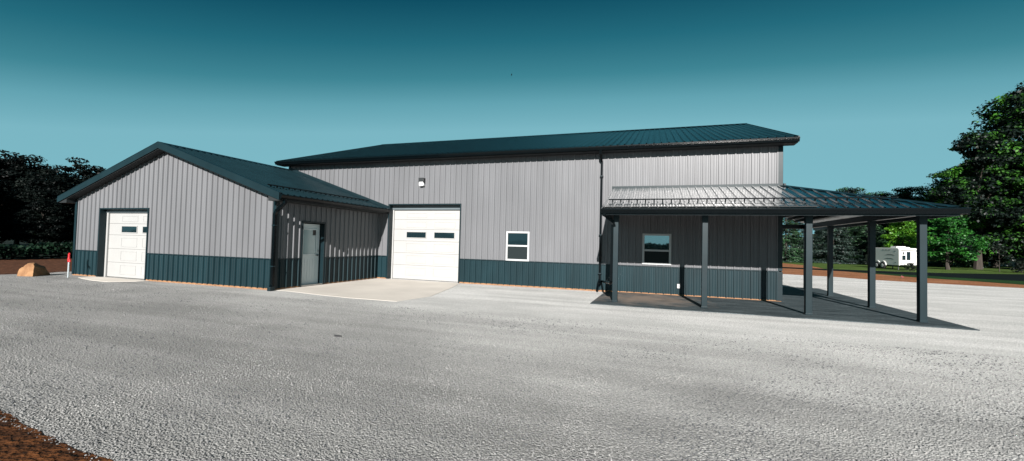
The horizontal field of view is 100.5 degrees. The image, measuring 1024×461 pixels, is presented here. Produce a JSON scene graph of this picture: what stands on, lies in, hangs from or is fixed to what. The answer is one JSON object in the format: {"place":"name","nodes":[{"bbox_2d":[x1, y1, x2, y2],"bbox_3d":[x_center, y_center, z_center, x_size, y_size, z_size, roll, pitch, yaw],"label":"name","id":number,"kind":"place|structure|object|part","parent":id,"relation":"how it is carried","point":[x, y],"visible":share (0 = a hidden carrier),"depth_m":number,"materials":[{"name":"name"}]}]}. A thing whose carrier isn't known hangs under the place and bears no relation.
{"place":"outdoors","nodes":[
{"label":"outdoors","id":0,"kind":"place"},
{"bbox_2d":[0,258,71,274],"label":"ploughed field","id":1,"kind":"structure","parent":0,"point":[10,266],"depth_m":20.19,"materials":[{"name":"soil"}]},
{"bbox_2d":[0,242,72,259],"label":"hedge","id":2,"kind":"object","parent":1,"relation":"on","point":[60,250],"visible":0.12,"depth_m":24.01,"materials":[{"name":"green plant"}]},
{"bbox_2d":[0,239,71,258],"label":"rough grass","id":3,"kind":"structure","parent":0,"point":[12,242],"depth_m":39.17,"materials":[{"name":"green plant"}]},
{"bbox_2d":[0,172,76,241],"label":"broadleaf tree","id":4,"kind":"object","parent":3,"relation":"on","point":[49,190],"visible":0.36,"depth_m":39.34,"materials":[{"name":"green plant"}]},
{"bbox_2d":[8,197,71,245],"bbox_3d":[-40.686,-0.636,37.176,3.972,4.573,3.859,2,-2,-4],"label":"broadleaf tree","id":5,"kind":"object","parent":3,"relation":"on","point":[35,227],"visible":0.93,"depth_m":36.54,"materials":[{"name":"green plant"}]},
{"bbox_2d":[0,150,81,244],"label":"broadleaf tree","id":6,"kind":"object","parent":3,"relation":"on","point":[13,167],"visible":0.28,"depth_m":44.32,"materials":[{"name":"green plant"}]},
{"bbox_2d":[46,157,105,242],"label":"broadleaf tree","id":7,"kind":"object","parent":3,"relation":"on","point":[84,173],"visible":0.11,"depth_m":49.82,"materials":[{"name":"green plant"}]},
{"bbox_2d":[0,410,112,460],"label":"dirt corner","id":8,"kind":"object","parent":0,"point":[20,443],"visible":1,"depth_m":3.10,"materials":[{"name":"soil"}]},
{"bbox_2d":[0,265,1023,460],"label":"gravel yard","id":9,"kind":"structure","parent":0,"point":[994,316],"depth_m":5.10,"materials":[{"name":"grey gravel"}]},
{"bbox_2d":[17,263,50,276],"bbox_3d":[-16.828,1.618,14.977,0.656,0.965,0.844,2,-2,-12],"label":"boulder","id":10,"kind":"object","parent":9,"relation":"on","point":[32,269],"visible":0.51,"depth_m":14.81,"materials":[{"name":"stone"}]},
{"bbox_2d":[67,253,70,277],"bbox_3d":[-15.258,1.204,14.676,0.248,0.869,0.071,0,-2,30],"label":"yard hydrant","id":11,"kind":"object","parent":9,"relation":"on","point":[69,259],"visible":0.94,"depth_m":14.67,"materials":[{"name":"white metal"}]},
{"bbox_2d":[78,276,146,281],"bbox_3d":[-13.668,1.668,14.325,2.998,0.062,0.863,1,-2,18],"label":"concrete threshold","id":12,"kind":"object","parent":9,"relation":"on","point":[102,279],"visible":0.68,"depth_m":14.23,"materials":[{"name":"beige concrete"}]},
{"bbox_2d":[276,278,460,301],"bbox_3d":[-4.092,1.899,14.022,4.640,0.058,5.270,1,-2,18],"label":"concrete apron","id":13,"kind":"object","parent":9,"relation":"on","point":[382,289],"visible":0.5,"depth_m":13.32,"materials":[{"name":"beige concrete"}]},
{"bbox_2d":[56,123,970,322],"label":"metal building","id":14,"kind":"structure","parent":9,"relation":"on","point":[702,212],"depth_m":14.32,"materials":[{"name":"grey metal"}]},
{"bbox_2d":[107,213,146,278],"bbox_3d":[-13.284,0.512,14.910,2.640,2.289,0.061,1,-2,18],"label":"garage door","id":15,"kind":"structure","parent":14,"relation":"in","point":[122,235],"depth_m":14.97,"materials":[{"name":"white paint"}]},
{"bbox_2d":[301,224,319,284],"bbox_3d":[-6.671,0.773,14.021,0.095,1.980,0.860,1,-2,18],"label":"entry door","id":16,"kind":"structure","parent":14,"relation":"in","point":[311,232],"depth_m":14.08,"materials":[{"name":"paint"}]},
{"bbox_2d":[393,210,459,281],"bbox_3d":[-3.390,0.566,16.917,3.080,2.789,0.061,1,-2,18],"label":"garage door","id":17,"kind":"structure","parent":14,"relation":"in","point":[441,227],"depth_m":16.90,"materials":[{"name":"white paint"}]},
{"bbox_2d":[506,231,529,260],"bbox_3d":[0.208,0.567,15.408,0.880,1.065,0.080,1,-2,18],"label":"window","id":18,"kind":"structure","parent":14,"relation":"in","point":[517,242],"depth_m":15.40,"materials":[{"name":"white plastic"}]},
{"bbox_2d":[642,233,670,264],"bbox_3d":[4.718,0.611,13.903,0.890,1.015,0.080,1,-2,18],"label":"window","id":19,"kind":"structure","parent":14,"relation":"in","point":[656,248],"depth_m":13.90,"materials":[{"name":"glass"}]},
{"bbox_2d":[590,287,979,330],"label":"porch slab","id":20,"kind":"structure","parent":9,"relation":"on","point":[839,307],"depth_m":11.39,"materials":[{"name":"grey concrete"}]},
{"bbox_2d":[0,0,1023,249],"label":"sky","id":21,"kind":"structure","parent":0,"point":[876,94],"materials":[{"name":"blue"}]},
{"bbox_2d":[782,263,1023,287],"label":"dirt strip","id":22,"kind":"object","parent":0,"point":[845,274],"visible":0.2,"depth_m":26.21,"materials":[{"name":"brown soil"}]},
{"bbox_2d":[782,267,1023,280],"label":"road","id":23,"kind":"structure","parent":0,"point":[1016,277],"depth_m":32.11,"materials":[{"name":"reddish-brown dirt"}]},
{"bbox_2d":[783,260,1023,284],"bbox_3d":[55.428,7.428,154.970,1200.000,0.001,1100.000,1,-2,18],"label":"ground","id":24,"kind":"structure","parent":0,"point":[971,270],"depth_m":41.91,"materials":[{"name":"green plant"}]},
{"bbox_2d":[783,218,818,262],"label":"spruce tree","id":25,"kind":"object","parent":24,"relation":"on","point":[791,254],"visible":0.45,"depth_m":54.25,"materials":[{"name":"green plant"}]},
{"bbox_2d":[799,227,867,264],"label":"spruce tree","id":26,"kind":"object","parent":24,"relation":"on","point":[842,248],"visible":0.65,"depth_m":54.17,"materials":[{"name":"green plant"}]},
{"bbox_2d":[814,227,865,260],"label":"spruce tree","id":27,"kind":"object","parent":24,"relation":"on","point":[837,252],"visible":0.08,"depth_m":61.72,"materials":[{"name":"green plant"}]},
{"bbox_2d":[814,187,878,253],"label":"maple tree","id":28,"kind":"object","parent":24,"relation":"on","point":[851,190],"visible":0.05,"depth_m":65.75,"materials":[{"name":"green plant"}]},
{"bbox_2d":[861,254,867,264],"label":"shrub","id":29,"kind":"object","parent":24,"relation":"on","point":[866,260],"visible":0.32,"depth_m":50.17,"materials":[{"name":"green plant"}]},
{"bbox_2d":[838,224,892,262],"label":"spruce tree","id":30,"kind":"object","parent":24,"relation":"on","point":[859,242],"visible":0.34,"depth_m":55.28,"materials":[{"name":"green plant"}]},
{"bbox_2d":[846,191,897,257],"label":"maple tree","id":31,"kind":"object","parent":24,"relation":"on","point":[880,194],"visible":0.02,"depth_m":63.94,"materials":[{"name":"green plant"}]},
{"bbox_2d":[850,223,894,259],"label":"spruce tree","id":32,"kind":"object","parent":24,"relation":"on","point":[884,225],"visible":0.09,"depth_m":60.73,"materials":[{"name":"green plant"}]},
{"bbox_2d":[790,233,985,261],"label":"distant woodland","id":33,"kind":"object","parent":24,"relation":"on","point":[818,244],"visible":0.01,"depth_m":115.85,"materials":[{"name":"green plant"}]},
{"bbox_2d":[876,246,915,269],"bbox_3d":[36.440,2.601,40.960,1.970,2.160,4.590,1,-2,7],"label":"camper trailer","id":34,"kind":"object","parent":24,"relation":"on","point":[898,255],"visible":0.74,"depth_m":39.42,"materials":[{"name":"grey"}]},
{"bbox_3d":[36.088,2.319,38.778,0.320,0.770,0.038,1,-2,7],"label":"window","id":35,"kind":"part","parent":34,"relation":"part of","materials":[{"name":"grey glass"}]},
{"bbox_2d":[880,221,935,266],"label":"maple tree","id":36,"kind":"object","parent":24,"relation":"on","point":[903,233],"visible":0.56,"depth_m":48.31,"materials":[{"name":"green plant"}]},
{"bbox_2d":[878,186,940,248],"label":"maple tree","id":37,"kind":"object","parent":24,"relation":"on","point":[907,193],"visible":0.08,"depth_m":61.12,"materials":[{"name":"green plant"}]},
{"bbox_2d":[904,263,915,270],"bbox_3d":[33.828,3.108,36.094,1.046,0.759,0.988,3,-2,-38],"label":"shrub","id":38,"kind":"object","parent":24,"relation":"on","point":[910,266],"visible":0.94,"depth_m":36.08,"materials":[{"name":"green plant"}]},
{"bbox_2d":[910,216,990,269],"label":"maple tree","id":39,"kind":"object","parent":24,"relation":"on","point":[946,240],"visible":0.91,"depth_m":41.73,"materials":[{"name":"green plant"}]},
{"bbox_2d":[906,166,1010,264],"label":"maple tree","id":40,"kind":"object","parent":24,"relation":"on","point":[919,197],"visible":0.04,"depth_m":56.10,"materials":[{"name":"green plant"}]},
{"bbox_2d":[927,228,992,267],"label":"tree","id":41,"kind":"object","parent":24,"relation":"on","point":[937,262],"visible":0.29,"depth_m":52.22,"materials":[{"name":"green plant"}]},
{"bbox_2d":[924,130,1023,269],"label":"maple tree","id":42,"kind":"object","parent":24,"relation":"on","point":[974,145],"visible":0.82,"depth_m":44.61,"materials":[{"name":"green plant"}]},
{"bbox_2d":[950,81,1023,256],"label":"maple tree","id":43,"kind":"object","parent":24,"relation":"on","point":[1010,119],"visible":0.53,"depth_m":44.85,"materials":[{"name":"green plant"}]},
{"bbox_2d":[954,157,1023,266],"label":"maple tree","id":44,"kind":"object","parent":24,"relation":"on","point":[994,262],"visible":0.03,"depth_m":54.11,"materials":[{"name":"green plant"}]},
{"bbox_2d":[988,245,1016,271],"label":"sapling","id":45,"kind":"object","parent":24,"relation":"on","point":[997,248],"visible":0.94,"depth_m":40.44,"materials":[{"name":"green plant"}]},
{"bbox_2d":[1008,261,1023,272],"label":"shrub","id":46,"kind":"object","parent":24,"relation":"on","point":[1019,265],"visible":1,"depth_m":38.22,"materials":[{"name":"green plant"}]},
{"bbox_2d":[860,272,1023,284],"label":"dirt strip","id":47,"kind":"object","parent":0,"point":[988,280],"depth_m":26.73,"materials":[{"name":"brown soil"}]}
]}

